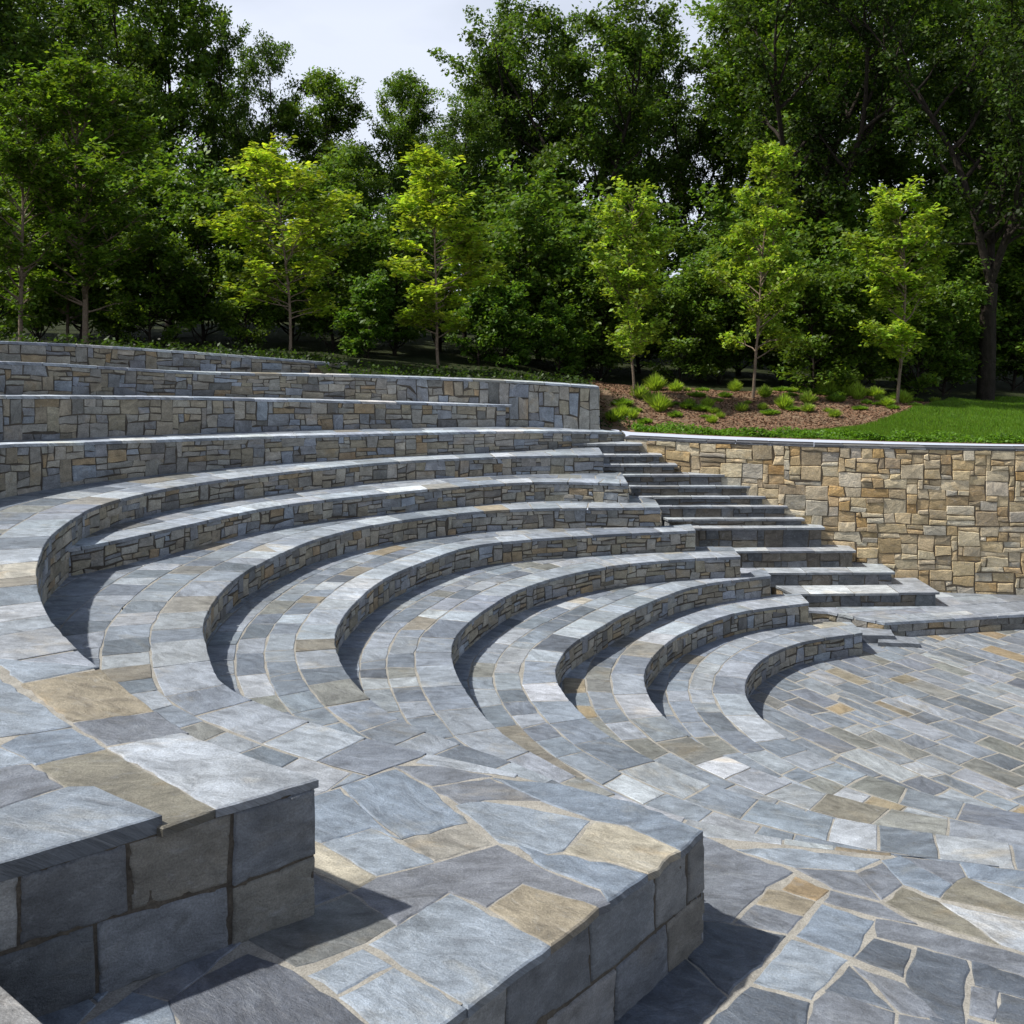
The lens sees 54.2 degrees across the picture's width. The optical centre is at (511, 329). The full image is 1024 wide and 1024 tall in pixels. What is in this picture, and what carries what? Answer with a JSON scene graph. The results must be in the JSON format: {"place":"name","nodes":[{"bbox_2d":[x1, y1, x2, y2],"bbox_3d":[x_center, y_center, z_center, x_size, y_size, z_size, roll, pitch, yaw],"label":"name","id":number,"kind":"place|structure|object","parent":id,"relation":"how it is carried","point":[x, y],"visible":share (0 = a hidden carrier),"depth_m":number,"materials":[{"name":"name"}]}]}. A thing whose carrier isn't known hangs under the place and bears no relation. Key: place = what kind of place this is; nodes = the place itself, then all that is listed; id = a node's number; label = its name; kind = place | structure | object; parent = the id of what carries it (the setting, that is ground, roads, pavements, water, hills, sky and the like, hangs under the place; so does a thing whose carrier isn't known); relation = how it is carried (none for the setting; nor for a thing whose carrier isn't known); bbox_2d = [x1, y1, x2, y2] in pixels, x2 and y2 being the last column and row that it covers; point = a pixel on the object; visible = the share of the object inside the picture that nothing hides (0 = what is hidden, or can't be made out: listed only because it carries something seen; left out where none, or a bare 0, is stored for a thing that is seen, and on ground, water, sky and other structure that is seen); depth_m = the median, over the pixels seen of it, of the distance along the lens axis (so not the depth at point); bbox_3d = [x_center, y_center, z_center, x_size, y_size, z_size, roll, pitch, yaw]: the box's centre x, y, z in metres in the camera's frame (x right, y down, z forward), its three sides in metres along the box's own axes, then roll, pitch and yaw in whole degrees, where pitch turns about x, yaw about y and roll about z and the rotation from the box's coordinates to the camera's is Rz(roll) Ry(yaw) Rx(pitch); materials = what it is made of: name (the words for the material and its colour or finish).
{"place":"outdoors","nodes":[
{"label":"outdoors","id":0,"kind":"place"},
{"bbox_2d":[0,319,1023,428],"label":"forest ground","id":1,"kind":"structure","parent":0,"point":[420,351],"depth_m":35.39,"materials":[{"name":"green plant"}]},
{"bbox_2d":[0,216,46,340],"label":"forest shrub","id":2,"kind":"object","parent":1,"relation":"on","point":[13,327],"visible":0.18,"depth_m":28.75,"materials":[{"name":"green plant"}]},
{"bbox_2d":[0,0,69,191],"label":"forest tree","id":3,"kind":"object","parent":1,"relation":"on","point":[33,39],"visible":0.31,"depth_m":36.32,"materials":[{"name":"green plant"}]},
{"bbox_2d":[0,75,99,341],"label":"young tree","id":4,"kind":"object","parent":1,"relation":"on","point":[12,154],"visible":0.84,"depth_m":25.90,"materials":[{"name":"green plant"}]},
{"bbox_2d":[0,165,109,340],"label":"forest shrub","id":5,"kind":"object","parent":1,"relation":"on","point":[56,317],"visible":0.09,"depth_m":30.48,"materials":[{"name":"green plant"}]},
{"bbox_2d":[9,135,121,342],"bbox_3d":[-13.817,-2.705,30.927,3.908,6.701,2.877,0,0,19],"label":"young tree","id":6,"kind":"object","parent":1,"relation":"on","point":[65,164],"visible":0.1,"depth_m":30.76,"materials":[{"name":"green plant"}]},
{"bbox_2d":[3,0,166,323],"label":"forest tree","id":7,"kind":"object","parent":1,"relation":"on","point":[58,9],"visible":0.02,"depth_m":49.03,"materials":[{"name":"green plant"}]},
{"bbox_2d":[0,41,181,344],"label":"young tree","id":8,"kind":"object","parent":1,"relation":"on","point":[113,148],"visible":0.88,"depth_m":26.95,"materials":[{"name":"green plant"}]},
{"bbox_2d":[0,0,187,329],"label":"forest tree","id":9,"kind":"object","parent":1,"relation":"on","point":[80,7],"visible":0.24,"depth_m":41.70,"materials":[{"name":"green plant"}]},
{"bbox_2d":[45,171,191,342],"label":"forest shrub","id":10,"kind":"object","parent":1,"relation":"on","point":[139,286],"visible":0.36,"depth_m":30.14,"materials":[{"name":"green plant"}]},
{"bbox_2d":[60,62,187,332],"bbox_3d":[-15.252,-4.955,37.916,6.030,10.704,4.977,0,0,-16],"label":"forest tree","id":11,"kind":"object","parent":1,"relation":"on","point":[150,100],"visible":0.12,"depth_m":37.86,"materials":[{"name":"green plant"}]},
{"bbox_2d":[94,231,208,345],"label":"forest shrub","id":12,"kind":"object","parent":1,"relation":"on","point":[171,275],"visible":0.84,"depth_m":29.79,"materials":[{"name":"green plant"}]},
{"bbox_2d":[57,0,250,326],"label":"forest tree","id":13,"kind":"object","parent":1,"relation":"on","point":[196,37],"visible":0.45,"depth_m":43.82,"materials":[{"name":"green plant"}]},
{"bbox_2d":[93,131,238,338],"bbox_3d":[-12.279,-3.114,35.889,6.145,7.685,6.516,0,0,25],"label":"forest shrub","id":14,"kind":"object","parent":1,"relation":"on","point":[197,187],"visible":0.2,"depth_m":35.14,"materials":[{"name":"green plant"}]},
{"bbox_2d":[0,341,346,372],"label":"terrace wall","id":15,"kind":"structure","parent":1,"relation":"on","point":[107,356],"depth_m":21.41,"materials":[{"name":"stone"}]},
{"bbox_2d":[118,159,288,343],"bbox_3d":[-10.190,-2.422,33.078,5.200,6.502,5.514,0,0,5],"label":"forest shrub","id":16,"kind":"object","parent":1,"relation":"on","point":[206,206],"visible":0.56,"depth_m":32.39,"materials":[{"name":"green plant"}]},
{"bbox_2d":[180,8,304,317],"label":"forest tree","id":17,"kind":"object","parent":1,"relation":"on","point":[250,68],"visible":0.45,"depth_m":47.22,"materials":[{"name":"green plant"}]},
{"bbox_2d":[204,244,285,345],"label":"forest shrub","id":18,"kind":"object","parent":1,"relation":"on","point":[228,260],"visible":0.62,"depth_m":30.63,"materials":[{"name":"green plant"}]},
{"bbox_2d":[198,142,363,340],"bbox_3d":[-7.880,-2.990,35.973,6.145,7.685,6.516,0,0,-35],"label":"forest shrub","id":19,"kind":"object","parent":1,"relation":"on","point":[328,165],"visible":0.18,"depth_m":35.49,"materials":[{"name":"green plant"}]},
{"bbox_2d":[192,132,370,354],"bbox_3d":[-6.023,-2.113,27.001,4.389,6.184,4.417,0,0,6],"label":"young tree","id":20,"kind":"object","parent":1,"relation":"on","point":[266,162],"visible":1,"depth_m":26.42,"materials":[{"name":"green plant"}]},
{"bbox_2d":[1,331,634,429],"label":"undergrowth","id":21,"kind":"object","parent":1,"relation":"on","point":[525,376],"visible":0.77,"depth_m":24.68,"materials":[{"name":"green plant"}]},
{"bbox_2d":[262,65,389,329],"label":"forest tree","id":22,"kind":"object","parent":1,"relation":"on","point":[307,125],"visible":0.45,"depth_m":46.72,"materials":[{"name":"green plant"}]},
{"bbox_2d":[270,187,412,350],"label":"forest shrub","id":23,"kind":"object","parent":1,"relation":"on","point":[344,230],"visible":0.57,"depth_m":31.45,"materials":[{"name":"green plant"}]},
{"bbox_2d":[297,139,393,336],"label":"forest tree","id":24,"kind":"object","parent":1,"relation":"on","point":[372,187],"visible":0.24,"depth_m":40.21,"materials":[{"name":"green plant"}]},
{"bbox_2d":[329,268,396,357],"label":"forest shrub","id":25,"kind":"object","parent":1,"relation":"on","point":[377,315],"visible":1,"depth_m":29.73,"materials":[{"name":"green plant"}]},
{"bbox_2d":[328,187,468,355],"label":"forest shrub","id":26,"kind":"object","parent":1,"relation":"on","point":[400,334],"visible":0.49,"depth_m":32.31,"materials":[{"name":"green plant"}]},
{"bbox_2d":[342,67,456,330],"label":"forest tree","id":27,"kind":"object","parent":1,"relation":"on","point":[406,131],"visible":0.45,"depth_m":47.65,"materials":[{"name":"green plant"}]},
{"bbox_2d":[373,140,510,370],"bbox_3d":[-1.948,-1.798,27.300,3.412,6.506,3.231,0,0,14],"label":"young tree","id":28,"kind":"object","parent":1,"relation":"on","point":[424,296],"visible":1,"depth_m":26.89,"materials":[{"name":"green plant"}]},
{"bbox_2d":[378,154,526,351],"bbox_3d":[-2.618,-2.619,37.106,6.516,7.685,6.145,0,0,-25],"label":"forest shrub","id":29,"kind":"object","parent":1,"relation":"on","point":[452,183],"visible":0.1,"depth_m":36.47,"materials":[{"name":"green plant"}]},
{"bbox_2d":[417,88,515,343],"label":"forest tree","id":30,"kind":"object","parent":1,"relation":"on","point":[476,140],"visible":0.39,"depth_m":43.03,"materials":[{"name":"green plant"}]},
{"bbox_2d":[443,283,520,365],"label":"forest shrub","id":31,"kind":"object","parent":1,"relation":"on","point":[468,309],"visible":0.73,"depth_m":30.70,"materials":[{"name":"green plant"}]},
{"bbox_2d":[442,55,553,284],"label":"forest tree","id":32,"kind":"object","parent":1,"relation":"on","point":[521,118],"visible":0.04,"depth_m":48.84,"materials":[{"name":"green plant"}]},
{"bbox_2d":[466,272,543,367],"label":"forest shrub","id":33,"kind":"object","parent":1,"relation":"on","point":[519,326],"visible":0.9,"depth_m":30.61,"materials":[{"name":"green plant"}]},
{"bbox_2d":[448,184,605,363],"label":"forest shrub","id":34,"kind":"object","parent":1,"relation":"on","point":[502,234],"visible":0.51,"depth_m":33.24,"materials":[{"name":"green plant"}]},
{"bbox_2d":[453,0,620,299],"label":"forest tree","id":35,"kind":"object","parent":1,"relation":"on","point":[555,133],"visible":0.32,"depth_m":46.38,"materials":[{"name":"green plant"}]},
{"bbox_2d":[466,148,623,360],"bbox_3d":[0.943,-2.512,37.971,7.018,8.276,6.618,0,0,28],"label":"forest shrub","id":36,"kind":"object","parent":1,"relation":"on","point":[545,191],"visible":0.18,"depth_m":37.17,"materials":[{"name":"green plant"}]},
{"bbox_2d":[530,295,592,375],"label":"forest shrub","id":37,"kind":"object","parent":1,"relation":"on","point":[558,336],"visible":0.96,"depth_m":31.68,"materials":[{"name":"green plant"}]},
{"bbox_2d":[427,0,702,358],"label":"forest tree","id":38,"kind":"object","parent":1,"relation":"on","point":[619,43],"visible":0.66,"depth_m":44.09,"materials":[{"name":"green plant"}]},
{"bbox_2d":[510,214,647,375],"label":"forest shrub","id":39,"kind":"object","parent":1,"relation":"on","point":[579,255],"visible":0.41,"depth_m":33.18,"materials":[{"name":"green plant"}]},
{"bbox_2d":[529,247,655,379],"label":"forest shrub","id":40,"kind":"object","parent":1,"relation":"on","point":[592,290],"visible":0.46,"depth_m":32.85,"materials":[{"name":"green plant"}]},
{"bbox_2d":[581,29,693,305],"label":"forest tree","id":41,"kind":"object","parent":1,"relation":"on","point":[666,77],"visible":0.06,"depth_m":52.58,"materials":[{"name":"green plant"}]},
{"bbox_2d":[577,180,727,372],"bbox_3d":[4.753,-1.748,38.032,6.145,7.685,6.516,0,0,-32],"label":"forest shrub","id":42,"kind":"object","parent":1,"relation":"on","point":[658,228],"visible":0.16,"depth_m":37.49,"materials":[{"name":"green plant"}]},
{"bbox_2d":[639,281,727,382],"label":"forest shrub","id":43,"kind":"object","parent":1,"relation":"on","point":[674,300],"visible":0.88,"depth_m":32.64,"materials":[{"name":"green plant"}]},
{"bbox_2d":[617,28,767,335],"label":"forest tree","id":44,"kind":"object","parent":1,"relation":"on","point":[688,149],"visible":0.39,"depth_m":48.61,"materials":[{"name":"green plant"}]},
{"bbox_2d":[639,250,755,382],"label":"forest shrub","id":45,"kind":"object","parent":1,"relation":"on","point":[713,301],"visible":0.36,"depth_m":33.02,"materials":[{"name":"green plant"}]},
{"bbox_2d":[652,234,769,383],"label":"forest shrub","id":46,"kind":"object","parent":1,"relation":"on","point":[729,359],"visible":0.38,"depth_m":33.17,"materials":[{"name":"green plant"}]},
{"bbox_2d":[649,22,811,242],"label":"forest tree","id":47,"kind":"object","parent":1,"relation":"on","point":[698,108],"visible":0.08,"depth_m":52.71,"materials":[{"name":"green plant"}]},
{"bbox_2d":[673,181,819,375],"bbox_3d":[8.549,-1.651,37.997,6.516,7.685,6.145,0,0,40],"label":"forest shrub","id":48,"kind":"object","parent":1,"relation":"on","point":[727,221],"visible":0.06,"depth_m":37.40,"materials":[{"name":"green plant"}]},
{"bbox_2d":[650,0,890,362],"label":"forest tree","id":49,"kind":"object","parent":1,"relation":"on","point":[716,83],"visible":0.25,"depth_m":46.48,"materials":[{"name":"green plant"}]},
{"bbox_2d":[726,222,842,384],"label":"forest shrub","id":50,"kind":"object","parent":1,"relation":"on","point":[792,257],"visible":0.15,"depth_m":33.49,"materials":[{"name":"green plant"}]},
{"bbox_2d":[763,262,874,389],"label":"forest shrub","id":51,"kind":"object","parent":1,"relation":"on","point":[793,317],"visible":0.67,"depth_m":30.98,"materials":[{"name":"green plant"}]},
{"bbox_2d":[764,175,925,372],"bbox_3d":[12.099,-1.759,38.123,7.018,8.276,6.618,0,0,-41],"label":"forest shrub","id":52,"kind":"object","parent":1,"relation":"on","point":[819,230],"visible":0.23,"depth_m":36.84,"materials":[{"name":"green plant"}]},
{"bbox_2d":[798,263,897,386],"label":"forest shrub","id":53,"kind":"object","parent":1,"relation":"on","point":[858,280],"visible":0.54,"depth_m":31.17,"materials":[{"name":"green plant"}]},
{"bbox_2d":[714,0,983,378],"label":"forest tree","id":54,"kind":"object","parent":1,"relation":"on","point":[842,95],"visible":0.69,"depth_m":37.25,"materials":[{"name":"green plant"}]},
{"bbox_2d":[807,234,928,386],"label":"forest shrub","id":55,"kind":"object","parent":1,"relation":"on","point":[844,254],"visible":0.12,"depth_m":33.46,"materials":[{"name":"green plant"}]},
{"bbox_2d":[775,0,998,376],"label":"forest tree","id":56,"kind":"object","parent":1,"relation":"on","point":[888,160],"visible":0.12,"depth_m":42.42,"materials":[{"name":"green plant"}]},
{"bbox_2d":[803,0,1023,400],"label":"forest tree","id":57,"kind":"object","parent":1,"relation":"on","point":[1005,140],"visible":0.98,"depth_m":33.19,"materials":[{"name":"green plant"}]},
{"bbox_2d":[873,278,967,396],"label":"forest shrub","id":58,"kind":"object","parent":1,"relation":"on","point":[934,310],"visible":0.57,"depth_m":32.25,"materials":[{"name":"green plant"}]},
{"bbox_2d":[839,184,1023,375],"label":"forest shrub","id":59,"kind":"object","parent":1,"relation":"on","point":[956,267],"visible":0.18,"depth_m":36.78,"materials":[{"name":"green plant"}]},
{"bbox_2d":[885,257,1007,396],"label":"forest shrub","id":60,"kind":"object","parent":1,"relation":"on","point":[970,359],"visible":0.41,"depth_m":32.87,"materials":[{"name":"green plant"}]},
{"bbox_2d":[889,0,1023,263],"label":"forest tree","id":61,"kind":"object","parent":1,"relation":"on","point":[947,108],"visible":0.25,"depth_m":37.41,"materials":[{"name":"green plant"}]},
{"bbox_2d":[889,0,1023,280],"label":"forest tree","id":62,"kind":"object","parent":1,"relation":"on","point":[918,138],"visible":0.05,"depth_m":48.59,"materials":[{"name":"green plant"}]},
{"bbox_2d":[952,248,1023,390],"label":"forest shrub","id":63,"kind":"object","parent":1,"relation":"on","point":[1013,286],"visible":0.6,"depth_m":36.29,"materials":[{"name":"green plant"}]},
{"bbox_2d":[970,242,1023,377],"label":"forest shrub","id":64,"kind":"object","parent":1,"relation":"on","point":[1003,303],"visible":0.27,"depth_m":37.05,"materials":[{"name":"green plant"}]},
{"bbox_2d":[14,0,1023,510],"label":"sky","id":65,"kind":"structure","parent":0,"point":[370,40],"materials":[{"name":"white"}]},
{"bbox_2d":[586,379,1023,443],"bbox_3d":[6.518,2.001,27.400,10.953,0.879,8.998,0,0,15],"label":"bark chips","id":66,"kind":"object","parent":0,"point":[603,385],"visible":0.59,"depth_m":26.32,"materials":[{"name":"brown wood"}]},
{"bbox_2d":[583,175,679,398],"bbox_3d":[3.213,-1.004,27.101,2.329,6.416,3.430,0,0,26],"label":"young tree","id":67,"kind":"object","parent":66,"relation":"on","point":[641,271],"visible":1,"depth_m":26.75,"materials":[{"name":"green plant"}]},
{"bbox_2d":[694,140,813,398],"bbox_3d":[7.020,-1.575,28.486,3.140,7.757,3.279,0,0,30],"label":"young tree","id":68,"kind":"object","parent":66,"relation":"on","point":[762,266],"visible":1,"depth_m":28.24,"materials":[{"name":"green plant"}]},
{"bbox_2d":[632,421,1023,443],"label":"ground cover","id":69,"kind":"object","parent":66,"relation":"on","point":[857,435],"visible":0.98,"depth_m":22.34,"materials":[{"name":"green plant"}]},
{"bbox_2d":[840,175,955,402],"bbox_3d":[11.470,-1.025,29.445,2.898,6.987,4.268,0,0,38],"label":"young tree","id":70,"kind":"object","parent":66,"relation":"on","point":[895,339],"visible":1,"depth_m":29.08,"materials":[{"name":"green plant"}]},
{"bbox_2d":[748,629,1023,812],"bbox_3d":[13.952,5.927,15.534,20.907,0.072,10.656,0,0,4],"label":"plaza paving","id":71,"kind":"structure","parent":0,"point":[979,684],"depth_m":15.43,"materials":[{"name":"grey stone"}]},
{"bbox_2d":[647,622,1023,830],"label":"seating tier","id":72,"kind":"object","parent":71,"relation":"on","point":[701,694],"visible":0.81,"depth_m":14.38,"materials":[{"name":"stone"}]},
{"bbox_2d":[559,594,1023,845],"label":"seating tier","id":73,"kind":"object","parent":72,"relation":"on","point":[604,690],"visible":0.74,"depth_m":13.41,"materials":[{"name":"stone"}]},
{"bbox_2d":[454,568,1023,869],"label":"seating tier","id":74,"kind":"object","parent":73,"relation":"on","point":[512,672],"visible":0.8,"depth_m":12.10,"materials":[{"name":"stone"}]},
{"bbox_2d":[338,546,1023,1023],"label":"seating tier","id":75,"kind":"object","parent":74,"relation":"on","point":[800,932],"visible":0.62,"depth_m":7.59,"materials":[{"name":"stone"}]},
{"bbox_2d":[37,495,703,1023],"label":"seating tier","id":76,"kind":"object","parent":75,"relation":"on","point":[449,891],"visible":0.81,"depth_m":6.71,"materials":[{"name":"stone"}]},
{"bbox_2d":[0,986,41,1023],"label":"stone step","id":77,"kind":"object","parent":76,"relation":"on","point":[13,1010],"visible":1,"depth_m":4.48,"materials":[{"name":"grey stone"}]},
{"bbox_2d":[0,447,603,1017],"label":"seating tier","id":78,"kind":"object","parent":76,"relation":"on","point":[140,839],"visible":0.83,"depth_m":5.90,"materials":[{"name":"stone"}]},
{"bbox_2d":[0,426,625,498],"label":"terrace wall","id":79,"kind":"structure","parent":78,"relation":"on","point":[28,466],"depth_m":19.71,"materials":[{"name":"stone"}]},
{"bbox_2d":[0,394,511,440],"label":"terrace wall","id":80,"kind":"structure","parent":79,"relation":"on","point":[40,416],"depth_m":20.39,"materials":[{"name":"stone"}]},
{"bbox_2d":[0,361,599,429],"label":"terrace wall","id":81,"kind":"structure","parent":79,"relation":"on","point":[552,404],"depth_m":22.43,"materials":[{"name":"stone"}]},
{"bbox_2d":[68,472,628,575],"bbox_3d":[-2.767,3.316,18.516,12.177,0.444,3.181,0,0,-36],"label":"seating tier","id":82,"kind":"object","parent":76,"relation":"on","point":[152,536],"visible":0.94,"depth_m":18.37,"materials":[{"name":"stone"}]},
{"bbox_2d":[206,524,696,898],"bbox_3d":[-0.743,4.116,14.106,6.573,0.444,13.357,0,0,10],"label":"seating tier","id":83,"kind":"object","parent":75,"relation":"on","point":[277,644],"visible":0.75,"depth_m":13.85,"materials":[{"name":"stone"}]},
{"bbox_2d":[808,592,1023,636],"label":"stair landing","id":84,"kind":"object","parent":71,"relation":"on","point":[952,613],"visible":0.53,"depth_m":19.71,"materials":[{"name":"stone"}]},
{"bbox_2d":[624,435,1023,594],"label":"retaining wall","id":85,"kind":"structure","parent":84,"relation":"on","point":[947,519],"depth_m":21.50,"materials":[{"name":"stone"}]},
{"bbox_2d":[771,578,939,607],"bbox_3d":[6.981,5.631,20.816,3.377,0.639,1.291,0,0,0],"label":"stair step","id":86,"kind":"object","parent":84,"relation":"on","point":[907,592],"visible":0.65,"depth_m":20.27,"materials":[{"name":"stone"}]},
{"bbox_2d":[740,562,894,587],"bbox_3d":[6.188,5.355,21.415,3.628,0.626,1.290,0,0,0],"label":"stair step","id":87,"kind":"object","parent":86,"relation":"on","point":[856,573],"visible":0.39,"depth_m":20.86,"materials":[{"name":"stone"}]},
{"bbox_2d":[734,544,855,567],"bbox_3d":[5.521,5.038,21.814,3.601,0.721,1.284,0,0,0],"label":"stair step","id":88,"kind":"object","parent":87,"relation":"on","point":[827,555],"visible":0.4,"depth_m":21.26,"materials":[{"name":"stone"}]},
{"bbox_2d":[692,524,824,547],"bbox_3d":[5.056,4.643,22.112,3.412,0.787,1.289,0,0,0],"label":"stair step","id":89,"kind":"object","parent":88,"relation":"on","point":[801,535],"visible":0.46,"depth_m":21.55,"materials":[{"name":"stone"}]},
{"bbox_2d":[662,516,804,525],"bbox_3d":[4.695,4.357,22.348,3.362,0.500,1.216,0,0,0],"label":"stair step","id":90,"kind":"object","parent":89,"relation":"on","point":[728,521],"visible":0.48,"depth_m":21.77,"materials":[{"name":"stone"}]},
{"bbox_2d":[659,504,787,525],"bbox_3d":[4.642,4.171,22.547,2.844,0.606,1.219,0,0,0],"label":"stair step","id":91,"kind":"object","parent":90,"relation":"on","point":[762,510],"visible":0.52,"depth_m":21.97,"materials":[{"name":"stone"}]},
{"bbox_2d":[639,495,765,505],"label":"stair step","id":92,"kind":"object","parent":91,"relation":"on","point":[710,500],"visible":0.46,"depth_m":22.12,"materials":[{"name":"stone"}]},
{"bbox_2d":[628,485,750,496],"bbox_3d":[3.956,3.756,22.848,2.729,0.564,1.221,0,0,0],"label":"stair step","id":93,"kind":"object","parent":92,"relation":"on","point":[661,490],"visible":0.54,"depth_m":22.27,"materials":[{"name":"stone"}]},
{"bbox_2d":[623,472,724,486],"bbox_3d":[3.354,3.534,22.999,2.829,0.592,1.216,0,0,0],"label":"stair step","id":94,"kind":"object","parent":93,"relation":"on","point":[679,478],"visible":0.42,"depth_m":22.43,"materials":[{"name":"stone"}]},
{"bbox_2d":[603,462,677,473],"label":"stair step","id":95,"kind":"object","parent":94,"relation":"on","point":[659,468],"visible":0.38,"depth_m":22.58,"materials":[{"name":"stone"}]},
{"bbox_2d":[776,396,1023,439],"bbox_3d":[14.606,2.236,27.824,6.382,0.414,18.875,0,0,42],"label":"lawn grass","id":96,"kind":"structure","parent":0,"point":[919,418],"depth_m":24.98,"materials":[{"name":"green plant"}]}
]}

